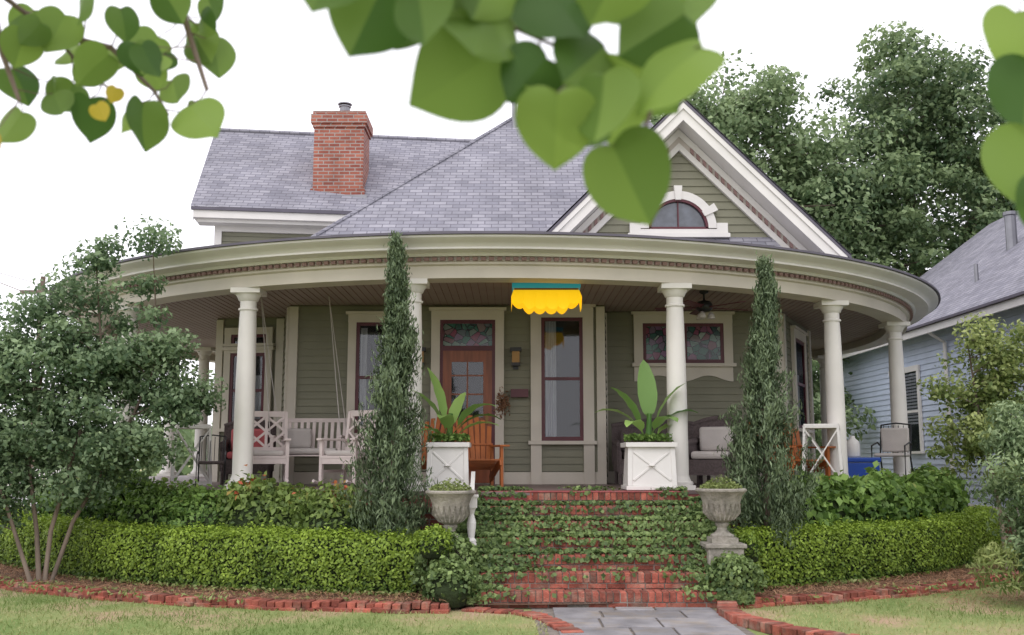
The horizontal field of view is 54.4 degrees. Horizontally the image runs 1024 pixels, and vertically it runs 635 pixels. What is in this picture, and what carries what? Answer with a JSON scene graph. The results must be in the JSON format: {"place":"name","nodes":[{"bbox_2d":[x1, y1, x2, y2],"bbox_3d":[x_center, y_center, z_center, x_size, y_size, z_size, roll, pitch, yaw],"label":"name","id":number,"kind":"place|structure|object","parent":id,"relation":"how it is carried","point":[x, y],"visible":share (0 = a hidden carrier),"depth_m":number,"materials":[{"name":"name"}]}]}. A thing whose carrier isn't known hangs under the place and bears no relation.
{"place":"outdoors","nodes":[
{"label":"outdoors","id":0,"kind":"place"},
{"bbox_2d":[408,527,482,586],"bbox_3d":[-0.743,2.667,11.066,0.835,0.679,0.714,0,-8,0],"label":"ivy mound","id":1,"kind":"object","parent":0,"point":[461,543],"visible":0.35,"depth_m":10.96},
{"bbox_2d":[417,554,478,608],"bbox_3d":[-0.669,2.823,10.663,0.685,0.586,0.482,0,-8,0],"label":"ivy mound","id":2,"kind":"object","parent":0,"point":[447,582],"visible":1,"depth_m":10.53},
{"bbox_2d":[107,282,882,354],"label":"porch ceiling","id":3,"kind":"structure","parent":0,"point":[504,298],"depth_m":15.90,"materials":[{"name":"wood"}]},
{"bbox_2d":[261,297,346,455],"bbox_3d":[-3.186,0.906,15.156,1.342,2.478,0.690,0,-8,0],"label":"porch swing","id":4,"kind":"object","parent":3,"relation":"hanging from","point":[302,442],"visible":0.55,"depth_m":15.20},
{"bbox_2d":[81,262,909,362],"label":"porch beam","id":5,"kind":"structure","parent":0,"point":[881,309],"depth_m":13.44,"materials":[{"name":"wood"}]},
{"bbox_2d":[52,234,937,326],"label":"porch cornice","id":6,"kind":"structure","parent":5,"relation":"on","point":[919,298],"depth_m":13.11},
{"bbox_2d":[0,465,1023,634],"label":"ground","id":7,"kind":"structure","parent":0,"point":[518,624],"depth_m":9.92,"materials":[{"name":"plant"}]},
{"bbox_2d":[0,577,450,613],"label":"brick kerb","id":8,"kind":"structure","parent":7,"relation":"on","point":[329,605],"depth_m":10.67,"materials":[{"name":"brick"}]},
{"bbox_2d":[4,380,821,475],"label":"distant trees","id":9,"kind":"object","parent":7,"relation":"on","point":[188,435],"depth_m":80.57,"materials":[{"name":"green plant"}]},
{"bbox_2d":[0,539,1019,604],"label":"planting bed","id":10,"kind":"object","parent":7,"relation":"on","point":[356,598],"visible":0.02,"depth_m":11.79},
{"bbox_2d":[68,472,139,520],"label":"azalea bush","id":11,"kind":"object","parent":10,"relation":"on","point":[87,512],"visible":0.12,"depth_m":13.84,"materials":[{"name":"green plant"}]},
{"bbox_2d":[0,214,227,583],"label":"crepe myrtle tree","id":12,"kind":"object","parent":10,"relation":"on","point":[93,368],"visible":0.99,"depth_m":12.56,"materials":[{"name":"green plant"}]},
{"bbox_2d":[87,470,168,522],"bbox_3d":[-5.321,2.548,14.027,1.174,1.049,0.992,0,-8,0],"label":"azalea bush","id":13,"kind":"object","parent":10,"relation":"on","point":[110,514],"visible":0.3,"depth_m":13.76,"materials":[{"name":"green plant"}]},
{"bbox_2d":[110,477,190,527],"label":"azalea bush","id":14,"kind":"object","parent":10,"relation":"on","point":[146,503],"visible":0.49,"depth_m":13.23,"materials":[{"name":"green plant"}]},
{"bbox_2d":[153,479,209,528],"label":"azalea bush","id":15,"kind":"object","parent":10,"relation":"on","point":[164,511],"visible":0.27,"depth_m":13.04,"materials":[{"name":"green plant"}]},
{"bbox_2d":[166,483,242,534],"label":"azalea bush","id":16,"kind":"object","parent":10,"relation":"on","point":[204,514],"visible":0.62,"depth_m":12.63,"materials":[{"name":"green plant"}]},
{"bbox_2d":[0,505,421,595],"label":"boxwood hedge","id":17,"kind":"object","parent":10,"relation":"on","point":[151,553],"visible":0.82,"depth_m":11.81,"materials":[{"name":"green plant"}]},
{"bbox_2d":[209,464,305,535],"bbox_3d":[-3.283,2.433,12.864,1.411,1.071,0.979,0,-8,0],"label":"azalea bush","id":18,"kind":"object","parent":10,"relation":"on","point":[247,506],"visible":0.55,"depth_m":12.60,"materials":[{"name":"green plant"}]},
{"bbox_2d":[249,482,330,536],"bbox_3d":[-2.728,2.509,12.598,1.198,0.850,0.990,0,-8,0],"label":"azalea bush","id":19,"kind":"object","parent":10,"relation":"on","point":[282,513],"visible":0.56,"depth_m":12.33,"materials":[{"name":"green plant"}]},
{"bbox_2d":[281,475,373,539],"bbox_3d":[-2.167,2.471,12.184,1.318,1.083,1.006,0,-8,0],"label":"azalea bush","id":20,"kind":"object","parent":10,"relation":"on","point":[327,512],"visible":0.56,"depth_m":11.98,"materials":[{"name":"green plant"}]},
{"bbox_2d":[334,230,441,540],"bbox_3d":[-1.475,1.047,12.143,1.282,4.337,1.212,0,-8,0],"label":"italian cypress","id":21,"kind":"object","parent":10,"relation":"on","point":[392,458],"visible":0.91,"depth_m":11.94,"materials":[{"name":"green plant"}]},
{"bbox_2d":[412,523,454,559],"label":"boxwood bush","id":22,"kind":"object","parent":10,"relation":"on","point":[432,544],"visible":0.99,"depth_m":10.81,"materials":[{"name":"green plant"}]},
{"bbox_2d":[429,547,467,567],"bbox_3d":[-0.720,2.885,11.258,0.460,0.620,0.460,0,-8,0],"label":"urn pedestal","id":23,"kind":"object","parent":10,"relation":"on","point":[455,549],"visible":0.09,"depth_m":11.09,"materials":[{"name":"concrete"}]},
{"bbox_2d":[425,478,475,536],"bbox_3d":[-0.700,2.205,11.354,0.580,0.753,0.580,0,-8,0],"label":"garden urn","id":24,"kind":"object","parent":23,"relation":"on","point":[450,505],"visible":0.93,"depth_m":11.20,"materials":[{"name":"stone"}]},
{"bbox_2d":[0,561,1005,603],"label":"weeds","id":25,"kind":"object","parent":10,"relation":"on","point":[369,592],"visible":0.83,"depth_m":11.52,"materials":[{"name":"green plant"}]},
{"bbox_2d":[442,485,755,606],"bbox_3d":[0.892,2.631,11.672,3.441,1.284,2.083,0,-8,0],"label":"ivy","id":26,"kind":"object","parent":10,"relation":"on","point":[497,540],"visible":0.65,"depth_m":11.56,"materials":[{"name":"green plant"}]},
{"bbox_2d":[700,541,746,564],"bbox_3d":[2.400,2.882,11.309,0.460,0.640,0.460,0,-8,0],"label":"urn pedestal","id":27,"kind":"object","parent":10,"relation":"on","point":[713,550],"visible":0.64,"depth_m":11.14,"materials":[{"name":"stone"}]},
{"bbox_2d":[695,474,746,543],"bbox_3d":[2.400,2.184,11.407,0.580,0.770,0.580,0,-8,0],"label":"garden urn","id":28,"kind":"object","parent":27,"relation":"on","point":[721,506],"visible":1,"depth_m":11.25,"materials":[{"name":"stone"}]},
{"bbox_2d":[700,550,769,594],"bbox_3d":[2.426,2.826,10.909,0.787,0.509,0.688,0,-8,0],"label":"ivy mound","id":29,"kind":"object","parent":10,"relation":"on","point":[733,572],"visible":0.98,"depth_m":10.75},
{"bbox_2d":[734,525,764,561],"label":"boxwood bush","id":30,"kind":"object","parent":10,"relation":"on","point":[752,551],"visible":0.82,"depth_m":11.40,"materials":[{"name":"green plant"}]},
{"bbox_2d":[717,250,830,565],"bbox_3d":[3.205,1.163,12.478,1.363,4.084,1.411,0,-8,0],"label":"italian cypress","id":31,"kind":"object","parent":10,"relation":"on","point":[762,357],"visible":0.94,"depth_m":12.28,"materials":[{"name":"green plant"}]},
{"bbox_2d":[762,479,839,533],"bbox_3d":[3.667,2.554,13.095,1.229,0.918,1.072,0,-8,0],"label":"hydrangea bush","id":32,"kind":"object","parent":10,"relation":"on","point":[818,512],"visible":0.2,"depth_m":12.79,"materials":[{"name":"green plant"}]},
{"bbox_2d":[795,470,872,524],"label":"hydrangea bush","id":33,"kind":"object","parent":10,"relation":"on","point":[832,490],"visible":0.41,"depth_m":13.24,"materials":[{"name":"green plant"}]},
{"bbox_2d":[729,501,1001,588],"bbox_3d":[5.611,3.160,14.301,8.112,0.873,1.675,8,-11,-43],"label":"boxwood hedge","id":34,"kind":"object","parent":10,"relation":"on","point":[847,551],"visible":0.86,"depth_m":12.70,"materials":[{"name":"green plant"}]},
{"bbox_2d":[833,470,901,524],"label":"hydrangea bush","id":35,"kind":"object","parent":10,"relation":"on","point":[880,507],"visible":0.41,"depth_m":13.52,"materials":[{"name":"green plant"}]},
{"bbox_2d":[854,460,921,526],"bbox_3d":[5.260,2.519,14.085,1.101,0.991,1.004,0,-8,0],"label":"hydrangea bush","id":36,"kind":"object","parent":10,"relation":"on","point":[904,495],"visible":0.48,"depth_m":13.85,"materials":[{"name":"green plant"}]},
{"bbox_2d":[904,483,937,525],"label":"hydrangea bush","id":37,"kind":"object","parent":10,"relation":"on","point":[927,507],"visible":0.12,"depth_m":14.27,"materials":[{"name":"green plant"}]},
{"bbox_2d":[897,471,957,517],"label":"hydrangea bush","id":38,"kind":"object","parent":10,"relation":"on","point":[932,487],"visible":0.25,"depth_m":14.87,"materials":[{"name":"green plant"}]},
{"bbox_2d":[917,469,967,513],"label":"hydrangea bush","id":39,"kind":"object","parent":10,"relation":"on","point":[941,477],"visible":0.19,"depth_m":15.44,"materials":[{"name":"green plant"}]},
{"bbox_2d":[916,312,1023,569],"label":"crepe myrtle tree","id":40,"kind":"object","parent":10,"relation":"on","point":[993,385],"visible":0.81,"depth_m":13.78,"materials":[{"name":"green plant"}]},
{"bbox_2d":[0,0,1023,225],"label":"redbud tree","id":41,"kind":"object","parent":7,"relation":"on","point":[475,61],"visible":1,"depth_m":1.20,"materials":[{"name":"green plant"}]},
{"bbox_2d":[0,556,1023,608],"bbox_3d":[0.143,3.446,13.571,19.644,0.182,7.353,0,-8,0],"label":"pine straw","id":42,"kind":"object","parent":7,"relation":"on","point":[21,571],"visible":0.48,"depth_m":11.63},
{"bbox_2d":[212,151,812,483],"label":"clapboard walls","id":43,"kind":"structure","parent":7,"relation":"on","point":[316,395],"depth_m":16.08,"materials":[{"name":"wood"}]},
{"bbox_2d":[193,210,345,244],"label":"wing cornice","id":44,"kind":"structure","parent":43,"relation":"attached to","point":[264,222],"depth_m":19.98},
{"bbox_2d":[191,132,466,210],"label":"wing roof","id":45,"kind":"structure","parent":43,"relation":"on","point":[255,170],"depth_m":21.29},
{"bbox_2d":[191,206,351,214],"bbox_3d":[-2.108,-2.084,20.256,8.540,0.065,0.080,1,-8,-8],"label":"wing roof edge","id":46,"kind":"object","parent":45,"relation":"attached to","point":[268,210],"visible":0.36,"depth_m":19.84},
{"bbox_2d":[310,111,372,210],"bbox_3d":[-3.620,-3.039,21.129,1.170,2.500,0.930,0,-8,0],"label":"chimney","id":47,"kind":"object","parent":45,"relation":"on","point":[341,153],"visible":0.76,"depth_m":20.79,"materials":[{"name":"brick"}]},
{"bbox_2d":[220,128,473,142],"bbox_3d":[-2.464,-4.150,23.066,8.550,0.087,0.100,1,-8,-8],"label":"wing ridge cap","id":48,"kind":"object","parent":45,"relation":"on","point":[312,134],"visible":0.3,"depth_m":22.93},
{"bbox_2d":[443,351,491,482],"bbox_3d":[-0.715,1.577,15.889,0.790,2.100,0.042,0,-8,0],"label":"front door","id":49,"kind":"structure","parent":43,"relation":"attached to","point":[485,358],"depth_m":15.94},
{"bbox_2d":[212,304,815,483],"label":"wall trim","id":50,"kind":"structure","parent":43,"relation":"attached to","point":[589,474],"depth_m":16.06,"materials":[{"name":"wood"}]},
{"bbox_2d":[228,317,806,483],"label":"window sashes","id":51,"kind":"object","parent":50,"relation":"attached to","point":[519,393],"depth_m":16.04,"materials":[{"name":"wood"}]},
{"bbox_2d":[232,321,804,436],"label":"window interiors","id":52,"kind":"object","parent":51,"relation":"attached to","point":[567,391],"depth_m":16.00,"materials":[{"name":"glass"}]},
{"bbox_2d":[254,321,800,436],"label":"curtains","id":53,"kind":"object","parent":51,"relation":"attached to","point":[550,371],"visible":0.58,"depth_m":16.01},
{"bbox_2d":[443,324,720,359],"bbox_3d":[1.190,0.394,16.453,4.666,0.570,0.232,1,-8,-10],"label":"stained glass","id":54,"kind":"object","parent":51,"relation":"attached to","point":[703,343],"visible":0.86,"depth_m":16.73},
{"bbox_2d":[201,231,838,255],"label":"porch roof","id":55,"kind":"structure","parent":43,"relation":"attached to","point":[543,231],"depth_m":12.68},
{"bbox_2d":[49,231,940,310],"bbox_3d":[-0.300,-0.139,19.264,17.100,0.103,13.814,0,-8,0],"label":"roof edge","id":56,"kind":"object","parent":55,"relation":"on","point":[555,233],"visible":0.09,"depth_m":12.86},
{"bbox_2d":[80,257,909,319],"bbox_3d":[-0.300,0.146,19.324,16.070,0.055,12.982,0,-8,0],"label":"dentil band","id":57,"kind":"object","parent":55,"relation":"attached to","point":[503,259],"visible":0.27,"depth_m":13.12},
{"bbox_2d":[78,257,912,321],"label":"dentils","id":58,"kind":"object","parent":55,"relation":"on","point":[903,303],"visible":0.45,"depth_m":13.40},
{"bbox_2d":[119,282,881,339],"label":"ceiling beads","id":59,"kind":"object","parent":55,"relation":"attached to","point":[481,303],"visible":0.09,"depth_m":16.18},
{"bbox_2d":[511,283,581,313],"bbox_3d":[0.470,-0.306,13.777,0.960,0.460,0.480,0,-8,0],"label":"awning","id":60,"kind":"object","parent":55,"relation":"hanging from","point":[542,298],"visible":0.95,"depth_m":13.61,"materials":[{"name":"yellow"}]},
{"bbox_2d":[546,99,851,254],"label":"gable roof","id":61,"kind":"structure","parent":55,"relation":"on","point":[765,174],"depth_m":15.31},
{"bbox_2d":[548,100,851,257],"bbox_3d":[2.660,-2.136,15.306,5.000,2.550,0.040,0,-8,0],"label":"gable roof edge","id":62,"kind":"object","parent":61,"relation":"attached to","point":[743,157],"visible":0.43,"depth_m":15.26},
{"bbox_2d":[655,290,747,319],"bbox_3d":[2.844,-0.180,14.813,1.408,0.420,1.356,0,-8,0],"label":"ceiling fan","id":63,"kind":"object","parent":55,"relation":"hanging from","point":[702,307],"visible":0.98,"depth_m":14.70},
{"bbox_2d":[319,121,780,246],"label":"roof front","id":64,"kind":"structure","parent":43,"relation":"on","point":[504,178],"depth_m":16.95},
{"bbox_2d":[312,117,511,235],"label":"hip caps","id":65,"kind":"object","parent":64,"relation":"attached to","point":[347,216],"visible":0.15,"depth_m":17.46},
{"bbox_2d":[628,185,729,237],"bbox_3d":[2.620,-1.666,15.700,1.600,0.830,0.110,0,-8,0],"label":"fan window surround","id":66,"kind":"object","parent":43,"relation":"attached to","point":[716,230],"visible":0.69,"depth_m":15.63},
{"bbox_2d":[649,199,708,228],"bbox_3d":[2.620,-1.624,15.711,0.940,0.490,0.065,0,-8,0],"label":"fan window sash","id":67,"kind":"object","parent":66,"relation":"in","point":[697,208],"visible":0.7,"depth_m":15.69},
{"bbox_2d":[651,202,704,226],"bbox_3d":[2.620,-1.620,15.742,0.900,0.450,0.013,0,-8,0],"label":"fan window glass","id":68,"kind":"object","parent":67,"relation":"in","point":[689,216],"visible":0.75,"depth_m":15.73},
{"bbox_2d":[583,137,795,248],"bbox_3d":[2.660,-1.736,15.742,4.400,2.300,0.055,0,-8,0],"label":"gable frieze","id":69,"kind":"object","parent":43,"relation":"attached to","point":[676,142],"visible":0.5,"depth_m":15.76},
{"bbox_2d":[584,148,796,248],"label":"gable dentils","id":70,"kind":"object","parent":69,"relation":"attached to","point":[734,193],"visible":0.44,"depth_m":15.68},
{"bbox_2d":[552,102,847,256],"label":"gable rake boards","id":71,"kind":"object","parent":43,"relation":"attached to","point":[747,181],"visible":0.52,"depth_m":15.45,"materials":[{"name":"wood"}]},
{"bbox_2d":[461,606,583,632],"bbox_3d":[0.462,2.619,7.252,0.981,0.052,6.978,1,-8,-9],"label":"brick border","id":72,"kind":"object","parent":7,"relation":"on","point":[558,624],"visible":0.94,"depth_m":9.96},
{"bbox_2d":[367,506,744,579],"bbox_3d":[-0.300,4.030,20.337,15.840,1.080,15.840,0,-8,0],"label":"porch foundation","id":73,"kind":"object","parent":7,"relation":"on","point":[428,515],"depth_m":12.59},
{"bbox_2d":[75,475,785,494],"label":"porch floor","id":74,"kind":"structure","parent":73,"relation":"on","point":[532,486],"depth_m":15.04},
{"bbox_2d":[113,305,144,470],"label":"porch column","id":75,"kind":"structure","parent":74,"relation":"on","point":[132,313],"depth_m":15.28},
{"bbox_2d":[169,424,211,484],"bbox_3d":[-4.700,2.021,14.611,0.575,0.892,0.575,3,-9,-20],"label":"lattice plant stand","id":76,"kind":"object","parent":74,"relation":"on","point":[208,476],"visible":0.69,"depth_m":14.46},
{"bbox_2d":[188,347,214,476],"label":"porch column","id":77,"kind":"structure","parent":74,"relation":"on","point":[204,353],"depth_m":22.21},
{"bbox_2d":[195,434,226,485],"bbox_3d":[-4.302,2.046,14.261,0.411,0.747,0.483,2,-8,-15],"label":"metal chair","id":78,"kind":"object","parent":74,"relation":"on","point":[209,461],"visible":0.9,"depth_m":14.37,"materials":[{"name":"metal"}]},
{"bbox_2d":[224,287,266,488],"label":"porch column","id":79,"kind":"structure","parent":74,"relation":"on","point":[244,407],"depth_m":13.57,"materials":[{"name":"wood"}]},
{"bbox_2d":[219,418,276,484],"bbox_3d":[-4.100,2.069,15.463,0.826,1.030,0.729,1,-8,-10],"label":"wicker armchair","id":80,"kind":"object","parent":74,"relation":"on","point":[228,434],"visible":0.42,"depth_m":15.58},
{"bbox_2d":[253,411,290,482],"bbox_3d":[-3.571,1.892,14.456,0.670,1.085,1.012,2,-8,-15],"label":"rocking chair","id":81,"kind":"object","parent":74,"relation":"on","point":[265,454],"visible":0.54,"depth_m":14.64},
{"bbox_2d":[312,410,387,485],"bbox_3d":[-2.262,1.849,14.152,0.670,1.085,1.012,-4,-9,28],"label":"rocking chair","id":82,"kind":"object","parent":74,"relation":"on","point":[332,457],"visible":0.49,"depth_m":13.96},
{"bbox_2d":[404,278,429,490],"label":"porch column","id":83,"kind":"structure","parent":74,"relation":"on","point":[418,286],"depth_m":12.96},
{"bbox_2d":[413,368,500,489],"bbox_3d":[-0.832,1.422,12.896,1.374,1.594,0.860,0,-8,0],"label":"banana planter","id":84,"kind":"object","parent":74,"relation":"on","point":[447,455],"visible":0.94,"depth_m":12.70,"materials":[{"name":"white plant"}]},
{"bbox_2d":[453,415,509,486],"bbox_3d":[-0.518,1.876,14.060,0.800,1.022,0.933,2,-8,-12],"label":"adirondack chair","id":85,"kind":"object","parent":74,"relation":"on","point":[492,464],"visible":0.52,"depth_m":14.29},
{"bbox_2d":[595,360,697,489],"bbox_3d":[1.770,1.368,12.930,1.366,1.709,0.888,0,-8,0],"label":"banana planter","id":86,"kind":"object","parent":74,"relation":"on","point":[650,460],"visible":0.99,"depth_m":12.71,"materials":[{"name":"white plant"}]},
{"bbox_2d":[611,418,710,484],"bbox_3d":[2.300,2.055,15.364,1.465,1.030,0.729,0,-8,0],"label":"wicker loveseat","id":87,"kind":"object","parent":74,"relation":"on","point":[619,429],"visible":0.32,"depth_m":15.55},
{"bbox_2d":[657,283,695,489],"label":"porch column","id":88,"kind":"structure","parent":74,"relation":"on","point":[674,294],"depth_m":13.23,"materials":[{"name":"wood"}]},
{"bbox_2d":[688,416,746,484],"bbox_3d":[2.950,1.930,14.473,0.807,1.030,0.729,-4,-9,25],"label":"wicker armchair","id":89,"kind":"object","parent":74,"relation":"on","point":[705,457],"visible":0.5,"depth_m":14.59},
{"bbox_2d":[769,424,835,479],"bbox_3d":[4.228,1.997,14.848,0.784,1.002,0.914,2,-8,-15],"label":"adirondack chair","id":90,"kind":"object","parent":74,"relation":"on","point":[822,464],"visible":0.27,"depth_m":14.60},
{"bbox_2d":[813,355,827,473],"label":"porch column","id":91,"kind":"structure","parent":74,"relation":"on","point":[820,359],"depth_m":22.74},
{"bbox_2d":[802,424,843,473],"bbox_3d":[4.500,1.993,14.413,0.575,0.892,0.575,-3,-9,20],"label":"lattice plant stand","id":92,"kind":"object","parent":74,"relation":"on","point":[806,427],"visible":0.6,"depth_m":14.23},
{"bbox_2d":[813,300,849,477],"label":"porch column","id":93,"kind":"structure","parent":74,"relation":"on","point":[834,378],"depth_m":14.72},
{"bbox_2d":[848,457,880,476],"bbox_3d":[5.550,2.459,15.988,0.640,0.420,0.390,0,-8,0],"label":"blue cooler","id":94,"kind":"object","parent":74,"relation":"on","point":[857,466],"visible":0.42,"depth_m":15.82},
{"bbox_2d":[871,422,913,474],"bbox_3d":[6.255,2.216,16.359,0.548,0.996,0.643,-6,-10,35],"label":"patio chair","id":95,"kind":"object","parent":74,"relation":"on","point":[893,439],"visible":0.94,"depth_m":16.49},
{"bbox_2d":[878,322,910,476],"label":"porch column","id":96,"kind":"structure","parent":74,"relation":"on","point":[898,400],"depth_m":17.04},
{"bbox_2d":[474,490,716,607],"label":"brick steps","id":97,"kind":"structure","parent":7,"relation":"on","point":[647,586],"depth_m":10.97,"materials":[{"name":"brick"}]},
{"bbox_2d":[467,471,478,544],"bbox_3d":[-0.470,2.431,11.992,0.160,1.124,1.088,0,-8,0],"label":"white newel post","id":98,"kind":"object","parent":97,"relation":"on","point":[471,524],"visible":0.59,"depth_m":11.50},
{"bbox_2d":[650,48,888,263],"bbox_3d":[7.496,-1.896,34.814,11.591,16.662,7.773,0,-8,0],"label":"maple tree","id":99,"kind":"object","parent":7,"relation":"on","point":[745,115],"visible":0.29,"depth_m":34.54,"materials":[{"name":"green plant"}]},
{"bbox_2d":[717,600,859,634],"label":"brick border","id":100,"kind":"object","parent":7,"relation":"on","point":[731,612],"visible":0.94,"depth_m":9.25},
{"bbox_2d":[812,358,876,472],"bbox_3d":[8.537,2.418,28.900,6.119,6.465,4.524,7,-10,-40],"label":"privet tree","id":101,"kind":"object","parent":7,"relation":"on","point":[816,394],"visible":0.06,"depth_m":27.93,"materials":[{"name":"green plant"}]},
{"bbox_2d":[737,570,1020,608],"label":"brick kerb","id":102,"kind":"structure","parent":7,"relation":"on","point":[856,595],"depth_m":11.29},
{"bbox_2d":[772,20,1016,276],"bbox_3d":[16.479,-2.518,37.697,15.240,18.720,9.369,0,-8,0],"label":"oak tree","id":103,"kind":"object","parent":7,"relation":"on","point":[911,147],"visible":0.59,"depth_m":36.34,"materials":[{"name":"green plant"}]},
{"bbox_2d":[966,391,1023,590],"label":"weeping shrub","id":104,"kind":"object","parent":7,"relation":"on","point":[1009,440],"visible":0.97,"depth_m":11.02,"materials":[{"name":"green plant"}]},
{"bbox_2d":[967,539,1023,598],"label":"fern bush","id":105,"kind":"object","parent":7,"relation":"on","point":[998,554],"visible":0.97,"depth_m":10.74,"materials":[{"name":"green plant"}]},
{"bbox_2d":[0,0,1023,459],"label":"sky","id":106,"kind":"structure","parent":0,"point":[59,189],"materials":[{"name":"white"}]},
{"bbox_2d":[531,607,754,634],"bbox_3d":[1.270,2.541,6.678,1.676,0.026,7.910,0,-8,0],"label":"stone path","id":107,"kind":"structure","parent":0,"point":[644,621],"depth_m":9.67,"materials":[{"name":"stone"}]},
{"bbox_2d":[1004,516,1018,537],"bbox_3d":[15.435,4.280,21.110,10.930,0.600,18.960,0,-8,0],"label":"base","id":108,"kind":"object","parent":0,"point":[1009,531],"depth_m":19.99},
{"bbox_2d":[842,305,1023,508],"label":"clapboard","id":109,"kind":"object","parent":108,"relation":"on","point":[866,382],"visible":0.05,"depth_m":24.16,"materials":[{"name":"wood"}]},
{"bbox_2d":[842,295,1023,515],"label":"trim","id":110,"kind":"structure","parent":109,"relation":"attached to","point":[996,308],"depth_m":22.68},
{"bbox_2d":[905,373,918,423],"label":"blinds","id":111,"kind":"object","parent":110,"relation":"attached to","point":[912,400],"visible":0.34,"depth_m":24.70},
{"bbox_2d":[905,371,919,450],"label":"window interiors","id":112,"kind":"object","parent":110,"relation":"attached to","point":[915,439],"depth_m":24.59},
{"bbox_2d":[905,291,1023,332],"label":"gutter","id":113,"kind":"object","parent":110,"relation":"on","point":[1000,300],"visible":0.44,"depth_m":20.57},
{"bbox_2d":[907,215,1023,328],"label":"roof","id":114,"kind":"structure","parent":109,"relation":"on","point":[950,277],"depth_m":24.32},
{"bbox_2d":[974,211,1017,281],"bbox_3d":[11.653,-1.677,23.997,1.940,2.000,0.323,6,-10,-36],"label":"flue","id":115,"kind":"object","parent":114,"relation":"on","point":[1010,229],"visible":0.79,"depth_m":24.44,"materials":[{"name":"metal"}]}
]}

